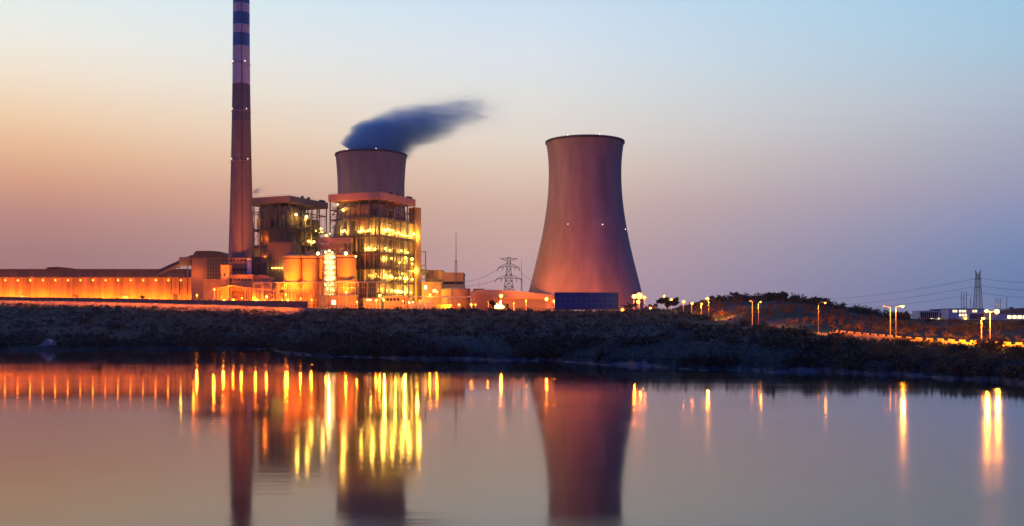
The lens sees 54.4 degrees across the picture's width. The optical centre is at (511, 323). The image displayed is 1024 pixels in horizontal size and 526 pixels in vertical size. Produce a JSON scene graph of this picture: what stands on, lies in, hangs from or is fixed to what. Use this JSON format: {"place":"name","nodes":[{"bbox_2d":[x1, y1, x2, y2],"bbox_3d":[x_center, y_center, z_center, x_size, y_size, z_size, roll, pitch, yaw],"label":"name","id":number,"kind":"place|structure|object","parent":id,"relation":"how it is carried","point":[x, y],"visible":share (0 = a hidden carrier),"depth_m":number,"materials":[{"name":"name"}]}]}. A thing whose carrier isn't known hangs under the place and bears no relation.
{"place":"outdoors","nodes":[
{"label":"outdoors","id":0,"kind":"place"},
{"bbox_2d":[437,305,454,308],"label":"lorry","id":1,"kind":"object","parent":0,"point":[445,306],"visible":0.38,"depth_m":810.60,"materials":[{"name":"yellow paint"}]},
{"bbox_2d":[0,348,1023,525],"bbox_3d":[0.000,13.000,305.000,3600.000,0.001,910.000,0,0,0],"label":"water","id":2,"kind":"structure","parent":0,"point":[189,437],"depth_m":107.23,"materials":[{"name":"blue liquid"}]},
{"bbox_2d":[0,299,1023,384],"bbox_3d":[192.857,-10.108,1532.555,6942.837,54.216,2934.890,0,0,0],"label":"ground","id":3,"kind":"structure","parent":0,"point":[778,319],"depth_m":495.77,"materials":[{"name":"brown plant"}]},
{"bbox_2d":[38,339,55,346],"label":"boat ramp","id":4,"kind":"object","parent":3,"relation":"on","point":[48,342],"visible":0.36,"depth_m":497.00,"materials":[{"name":"concrete"}]},
{"bbox_2d":[78,317,90,323],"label":"bush","id":5,"kind":"object","parent":3,"relation":"on","point":[85,320],"visible":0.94,"depth_m":699.16,"materials":[{"name":"green plant"}]},
{"bbox_2d":[0,267,190,299],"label":"storage hall","id":6,"kind":"structure","parent":3,"relation":"on","point":[62,282],"depth_m":1180.00,"materials":[{"name":"beige paint"}]},
{"bbox_2d":[91,306,103,314],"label":"bush","id":7,"kind":"object","parent":3,"relation":"on","point":[97,310],"visible":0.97,"depth_m":799.55,"materials":[{"name":"green plant"}]},
{"bbox_2d":[106,323,119,327],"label":"bush","id":8,"kind":"object","parent":3,"relation":"on","point":[115,324],"visible":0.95,"depth_m":638.81,"materials":[{"name":"green plant"}]},
{"bbox_2d":[0,296,308,307],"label":"parapet wall","id":9,"kind":"structure","parent":3,"relation":"on","point":[300,304],"depth_m":894.01,"materials":[{"name":"concrete"}]},
{"bbox_2d":[191,251,227,299],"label":"transfer house","id":10,"kind":"structure","parent":3,"relation":"on","point":[205,264],"depth_m":1000.00,"materials":[{"name":"paint"}]},
{"bbox_2d":[158,255,191,294],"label":"conveyor gallery","id":11,"kind":"object","parent":10,"relation":"attached to","point":[184,261],"visible":0.98,"depth_m":1007.96,"materials":[{"name":"paint"}]},
{"bbox_2d":[203,279,220,299],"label":"pump house","id":12,"kind":"structure","parent":3,"relation":"on","point":[210,285],"depth_m":915.00,"materials":[{"name":"paint"}]},
{"bbox_2d":[220,265,231,299],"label":"stair block","id":13,"kind":"structure","parent":3,"relation":"on","point":[226,271],"depth_m":893.00,"materials":[{"name":"paint"}]},
{"bbox_2d":[217,285,248,299],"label":"canopy shed","id":14,"kind":"structure","parent":3,"relation":"on","point":[235,295],"depth_m":892.50,"materials":[{"name":"paint"}]},
{"bbox_2d":[228,258,246,273],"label":"control building","id":15,"kind":"structure","parent":3,"relation":"on","point":[239,265],"depth_m":912.00,"materials":[{"name":"paint"}]},
{"bbox_2d":[228,0,253,264],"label":"chimney","id":16,"kind":"object","parent":3,"relation":"on","point":[241,240],"visible":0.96,"depth_m":922.50,"materials":[{"name":"white paint"}]},
{"bbox_2d":[230,274,256,293],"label":"service block","id":17,"kind":"structure","parent":3,"relation":"on","point":[244,280],"depth_m":897.00,"materials":[{"name":"paint"}]},
{"bbox_2d":[247,258,251,273],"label":"vent pipe","id":18,"kind":"object","parent":3,"relation":"on","point":[249,265],"visible":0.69,"depth_m":906.41,"materials":[{"name":"metal"}]},
{"bbox_2d":[251,257,269,275],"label":"switch building","id":19,"kind":"structure","parent":3,"relation":"on","point":[260,265],"depth_m":925.00,"materials":[{"name":"paint"}]},
{"bbox_2d":[257,263,260,270],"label":"window","id":20,"kind":"structure","parent":19,"relation":"in","point":[258,264],"depth_m":924.77,"materials":[{"name":"glass"}]},
{"bbox_2d":[247,288,278,300],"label":"canopy shed","id":21,"kind":"structure","parent":3,"relation":"on","point":[257,297],"depth_m":891.00,"materials":[{"name":"paint"}]},
{"bbox_2d":[254,275,274,293],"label":"arched shed","id":22,"kind":"structure","parent":3,"relation":"on","point":[261,278],"depth_m":902.00,"materials":[{"name":"grey metal"}]},
{"bbox_2d":[276,286,283,299],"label":"canopy shed","id":23,"kind":"structure","parent":3,"relation":"on","point":[277,293],"depth_m":871.50,"materials":[{"name":"paint"}]},
{"bbox_2d":[267,242,301,299],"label":"precipitator","id":24,"kind":"object","parent":3,"relation":"on","point":[277,251],"visible":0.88,"depth_m":935.00,"materials":[{"name":"beige metal"}]},
{"bbox_2d":[252,282,318,305],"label":"pipe rack","id":25,"kind":"object","parent":3,"relation":"on","point":[262,288],"visible":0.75,"depth_m":861.85,"materials":[{"name":"metal"}]},
{"bbox_2d":[252,194,327,256],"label":"boiler house","id":26,"kind":"structure","parent":3,"relation":"on","point":[284,218],"depth_m":975.94,"materials":[{"name":"grey metal"}]},
{"bbox_2d":[283,250,301,299],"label":"silo","id":27,"kind":"object","parent":3,"relation":"on","point":[292,266],"visible":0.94,"depth_m":865.50,"materials":[{"name":"paint"}]},
{"bbox_2d":[7,304,594,312],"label":"crest weeds","id":28,"kind":"object","parent":3,"relation":"on","point":[249,311],"visible":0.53,"depth_m":896.88,"materials":[{"name":"green plant"}]},
{"bbox_2d":[301,250,318,307],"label":"silo","id":29,"kind":"object","parent":3,"relation":"on","point":[310,267],"visible":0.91,"depth_m":865.89,"materials":[{"name":"paint"}]},
{"bbox_2d":[319,250,336,294],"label":"silo","id":30,"kind":"object","parent":3,"relation":"on","point":[320,268],"visible":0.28,"depth_m":871.25,"materials":[{"name":"paint"}]},
{"bbox_2d":[318,237,352,255],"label":"conveyor house","id":31,"kind":"structure","parent":3,"relation":"on","point":[334,246],"depth_m":884.00,"materials":[{"name":"paint"}]},
{"bbox_2d":[316,250,356,294],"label":"stair tower","id":32,"kind":"structure","parent":3,"relation":"on","point":[328,267],"depth_m":858.75,"materials":[{"name":"grey metal"}]},
{"bbox_2d":[318,293,358,307],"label":"switch room","id":33,"kind":"object","parent":3,"relation":"on","point":[328,301],"visible":0.72,"depth_m":838.00,"materials":[{"name":"paint"}]},
{"bbox_2d":[0,305,691,342],"bbox_3d":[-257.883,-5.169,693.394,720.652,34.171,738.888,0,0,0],"label":"slope scrub","id":34,"kind":"object","parent":3,"relation":"on","point":[609,328],"visible":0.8,"depth_m":597.58,"materials":[{"name":"plant"}]},
{"bbox_2d":[336,250,356,294],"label":"silo","id":35,"kind":"object","parent":3,"relation":"on","point":[346,268],"visible":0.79,"depth_m":864.50,"materials":[{"name":"paint"}]},
{"bbox_2d":[320,282,387,307],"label":"pipe rack","id":36,"kind":"object","parent":3,"relation":"on","point":[358,287],"visible":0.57,"depth_m":854.85,"materials":[{"name":"metal"}]},
{"bbox_2d":[349,326,364,332],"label":"bush","id":37,"kind":"object","parent":3,"relation":"on","point":[354,328],"visible":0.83,"depth_m":450.04,"materials":[{"name":"green plant"}]},
{"bbox_2d":[331,149,408,306],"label":"cooling tower","id":38,"kind":"structure","parent":3,"relation":"on","point":[367,170],"depth_m":1023.66,"materials":[{"name":"concrete"}]},
{"bbox_2d":[363,298,382,308],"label":"pump shelter","id":39,"kind":"object","parent":3,"relation":"on","point":[370,301],"visible":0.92,"depth_m":836.00,"materials":[{"name":"paint"}]},
{"bbox_2d":[328,190,421,306],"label":"boiler house","id":40,"kind":"structure","parent":3,"relation":"on","point":[376,229],"depth_m":896.48,"materials":[{"name":"grey metal"}]},
{"bbox_2d":[383,296,408,308],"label":"relay room","id":41,"kind":"object","parent":3,"relation":"on","point":[390,302],"visible":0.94,"depth_m":834.00,"materials":[{"name":"paint"}]},
{"bbox_2d":[409,302,415,308],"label":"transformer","id":42,"kind":"object","parent":3,"relation":"on","point":[412,305],"visible":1,"depth_m":824.40,"materials":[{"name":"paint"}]},
{"bbox_2d":[417,301,423,308],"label":"transformer","id":43,"kind":"object","parent":3,"relation":"on","point":[419,305],"visible":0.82,"depth_m":824.40,"materials":[{"name":"paint"}]},
{"bbox_2d":[421,251,427,298],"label":"service tower","id":44,"kind":"structure","parent":3,"relation":"on","point":[424,271],"depth_m":944.70,"materials":[{"name":"grey metal"}]},
{"bbox_2d":[426,301,432,308],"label":"transformer","id":45,"kind":"object","parent":3,"relation":"on","point":[429,304],"visible":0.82,"depth_m":824.40,"materials":[{"name":"paint"}]},
{"bbox_2d":[0,302,863,368],"bbox_3d":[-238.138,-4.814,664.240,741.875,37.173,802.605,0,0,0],"label":"bank scrub","id":46,"kind":"object","parent":3,"relation":"on","point":[807,343],"visible":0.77,"depth_m":434.99,"materials":[{"name":"green plant"}]},
{"bbox_2d":[421,282,442,308],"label":"heater bay","id":47,"kind":"object","parent":3,"relation":"on","point":[431,288],"visible":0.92,"depth_m":925.00,"materials":[{"name":"paint"}]},
{"bbox_2d":[309,304,554,310],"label":"perimeter fence","id":48,"kind":"object","parent":3,"relation":"on","point":[378,307],"visible":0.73,"depth_m":790.97,"materials":[{"name":"grey metal"}]},
{"bbox_2d":[409,296,470,307],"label":"pipe rack","id":49,"kind":"object","parent":3,"relation":"on","point":[442,296],"visible":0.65,"depth_m":838.51,"materials":[{"name":"metal"}]},
{"bbox_2d":[426,270,464,287],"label":"turbine hall","id":50,"kind":"structure","parent":3,"relation":"on","point":[448,280],"depth_m":955.00,"materials":[{"name":"brown"}]},
{"bbox_2d":[441,287,469,309],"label":"water tank","id":51,"kind":"object","parent":3,"relation":"on","point":[458,291],"visible":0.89,"depth_m":906.96,"materials":[{"name":"metal"}]},
{"bbox_2d":[474,293,493,309],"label":"store room","id":52,"kind":"object","parent":3,"relation":"on","point":[482,299],"visible":0.75,"depth_m":880.00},
{"bbox_2d":[487,300,496,306],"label":"tree","id":53,"kind":"object","parent":3,"relation":"on","point":[492,303],"visible":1,"depth_m":791.02,"materials":[{"name":"green plant"}]},
{"bbox_2d":[495,300,503,309],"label":"work light","id":54,"kind":"object","parent":3,"relation":"on","point":[497,306],"visible":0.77,"depth_m":797.87,"materials":[{"name":"white paint"}]},
{"bbox_2d":[495,257,521,290],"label":"pylon","id":55,"kind":"object","parent":3,"relation":"on","point":[511,286],"visible":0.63,"depth_m":1119.75,"materials":[{"name":"grey metal"}]},
{"bbox_2d":[0,303,1023,377],"bbox_3d":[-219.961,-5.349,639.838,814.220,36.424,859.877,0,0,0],"label":"bank weeds","id":56,"kind":"object","parent":3,"relation":"on","point":[770,361],"visible":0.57,"depth_m":324.71,"materials":[{"name":"plant"}]},
{"bbox_2d":[470,289,553,310],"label":"workshop","id":57,"kind":"structure","parent":3,"relation":"on","point":[507,295],"depth_m":903.50,"materials":[{"name":"paint"}]},
{"bbox_2d":[0,331,1023,380],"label":"shore undergrowth","id":58,"kind":"object","parent":3,"relation":"on","point":[790,362],"visible":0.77,"depth_m":323.86,"materials":[{"name":"green plant"}]},
{"bbox_2d":[509,299,550,310],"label":"yard wall","id":59,"kind":"structure","parent":3,"relation":"on","point":[536,304],"depth_m":852.00,"materials":[{"name":"paint"}]},
{"bbox_2d":[552,328,560,337],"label":"bush","id":60,"kind":"object","parent":3,"relation":"on","point":[557,333],"visible":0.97,"depth_m":385.03,"materials":[{"name":"green plant"}]},
{"bbox_2d":[554,292,618,311],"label":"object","id":61,"kind":"object","parent":3,"relation":"on","point":[588,300],"visible":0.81,"depth_m":748.00,"materials":[{"name":"blue metal"}]},
{"bbox_2d":[529,134,648,309],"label":"cooling tower","id":62,"kind":"structure","parent":3,"relation":"on","point":[585,246],"depth_m":915.76,"materials":[{"name":"concrete"}]},
{"bbox_2d":[624,302,636,308],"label":"tree","id":63,"kind":"object","parent":3,"relation":"on","point":[630,305],"visible":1,"depth_m":715.34,"materials":[{"name":"green plant"}]},
{"bbox_2d":[635,292,642,308],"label":"floodlight mast","id":64,"kind":"object","parent":3,"relation":"on","point":[639,295],"visible":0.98,"depth_m":742.60,"materials":[{"name":"metal"}]},
{"bbox_2d":[596,307,708,317],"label":"crest undergrowth","id":65,"kind":"object","parent":3,"relation":"on","point":[638,310],"visible":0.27,"depth_m":703.31,"materials":[{"name":"green plant"}]},
{"bbox_2d":[648,304,657,307],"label":"tree","id":66,"kind":"object","parent":3,"relation":"on","point":[653,306],"visible":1,"depth_m":689.36,"materials":[{"name":"green plant"}]},
{"bbox_2d":[656,297,678,308],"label":"tree","id":67,"kind":"object","parent":3,"relation":"on","point":[673,302],"visible":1,"depth_m":657.99,"materials":[{"name":"green plant"}]},
{"bbox_2d":[765,291,788,299],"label":"tree","id":68,"kind":"object","parent":3,"relation":"on","point":[774,295],"visible":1,"depth_m":695.06,"materials":[{"name":"green plant"}]},
{"bbox_2d":[709,291,913,319],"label":"ridge undergrowth","id":69,"kind":"object","parent":3,"relation":"on","point":[866,311],"visible":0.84,"depth_m":639.23,"materials":[{"name":"green plant"}]},
{"bbox_2d":[817,302,826,333],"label":"street lamp","id":70,"kind":"object","parent":3,"relation":"on","point":[818,317],"visible":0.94,"depth_m":419.86,"materials":[{"name":"metal"}]},
{"bbox_2d":[837,337,862,343],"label":"bush","id":71,"kind":"object","parent":3,"relation":"on","point":[851,339],"visible":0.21,"depth_m":329.66,"materials":[{"name":"green plant"}]},
{"bbox_2d":[677,296,1023,342],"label":"hillside undergrowth","id":72,"kind":"object","parent":3,"relation":"on","point":[831,316],"visible":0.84,"depth_m":527.95,"materials":[{"name":"green plant"}]},
{"bbox_2d":[882,306,890,336],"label":"street lamp","id":73,"kind":"object","parent":3,"relation":"on","point":[890,319],"visible":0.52,"depth_m":389.86,"materials":[{"name":"metal"}]},
{"bbox_2d":[895,306,902,337],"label":"street lamp","id":74,"kind":"object","parent":3,"relation":"on","point":[895,320],"visible":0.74,"depth_m":385.90,"materials":[{"name":"metal"}]},
{"bbox_2d":[895,340,916,347],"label":"bush","id":75,"kind":"object","parent":3,"relation":"on","point":[905,343],"visible":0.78,"depth_m":329.92,"materials":[{"name":"green plant"}]},
{"bbox_2d":[827,331,1023,378],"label":"roadside brush","id":76,"kind":"object","parent":3,"relation":"on","point":[883,346],"visible":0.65,"depth_m":272.66,"materials":[{"name":"green plant"}]},
{"bbox_2d":[912,309,940,319],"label":"office building","id":77,"kind":"structure","parent":3,"relation":"on","point":[933,313],"depth_m":1200.00,"materials":[{"name":"white paint"}]},
{"bbox_2d":[830,330,1023,346],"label":"road barrier","id":78,"kind":"object","parent":3,"relation":"on","point":[872,335],"visible":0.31,"depth_m":391.15,"materials":[{"name":"paint"}]},
{"bbox_2d":[940,308,983,319],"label":"apartment block","id":79,"kind":"structure","parent":3,"relation":"on","point":[965,313],"depth_m":1180.00,"materials":[{"name":"white paint"}]},
{"bbox_2d":[946,341,979,353],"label":"bush","id":80,"kind":"object","parent":3,"relation":"on","point":[960,347],"visible":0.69,"depth_m":298.36,"materials":[{"name":"green plant"}]},
{"bbox_2d":[961,291,966,307],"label":"substation mast","id":81,"kind":"object","parent":3,"relation":"on","point":[964,298],"visible":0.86,"depth_m":1239.71,"materials":[{"name":"grey metal"}]},
{"bbox_2d":[973,270,982,307],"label":"pylon","id":82,"kind":"object","parent":3,"relation":"on","point":[979,295],"visible":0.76,"depth_m":1298.94,"materials":[{"name":"grey metal"}]},
{"bbox_2d":[839,279,971,298],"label":"power line","id":83,"kind":"object","parent":82,"relation":"hanging from","point":[908,290],"visible":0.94,"depth_m":1438.00,"materials":[{"name":"grey metal"}]},
{"bbox_2d":[846,286,974,304],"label":"power line","id":84,"kind":"object","parent":82,"relation":"hanging from","point":[916,296],"visible":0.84,"depth_m":1419.49,"materials":[{"name":"grey metal"}]},
{"bbox_2d":[972,336,1007,350],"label":"bush","id":85,"kind":"object","parent":3,"relation":"on","point":[985,344],"visible":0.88,"depth_m":327.67,"materials":[{"name":"green plant"}]},
{"bbox_2d":[984,309,998,338],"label":"street lamp","id":86,"kind":"object","parent":3,"relation":"on","point":[996,311],"visible":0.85,"depth_m":369.47,"materials":[{"name":"metal"}]},
{"bbox_2d":[984,307,1023,319],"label":"arched hall","id":87,"kind":"structure","parent":3,"relation":"on","point":[1009,313],"depth_m":1180.00,"materials":[{"name":"white paint"}]},
{"bbox_2d":[1004,344,1023,356],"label":"bush","id":88,"kind":"object","parent":3,"relation":"on","point":[1017,350],"visible":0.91,"depth_m":298.46,"materials":[{"name":"green plant"}]},
{"bbox_2d":[0,0,1023,317],"label":"sky","id":89,"kind":"structure","parent":0,"point":[833,149],"materials":[{"name":"blue"}]},
{"bbox_2d":[693,315,1009,346],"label":"road","id":90,"kind":"structure","parent":0,"point":[827,333],"depth_m":409.58,"materials":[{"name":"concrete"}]}
]}

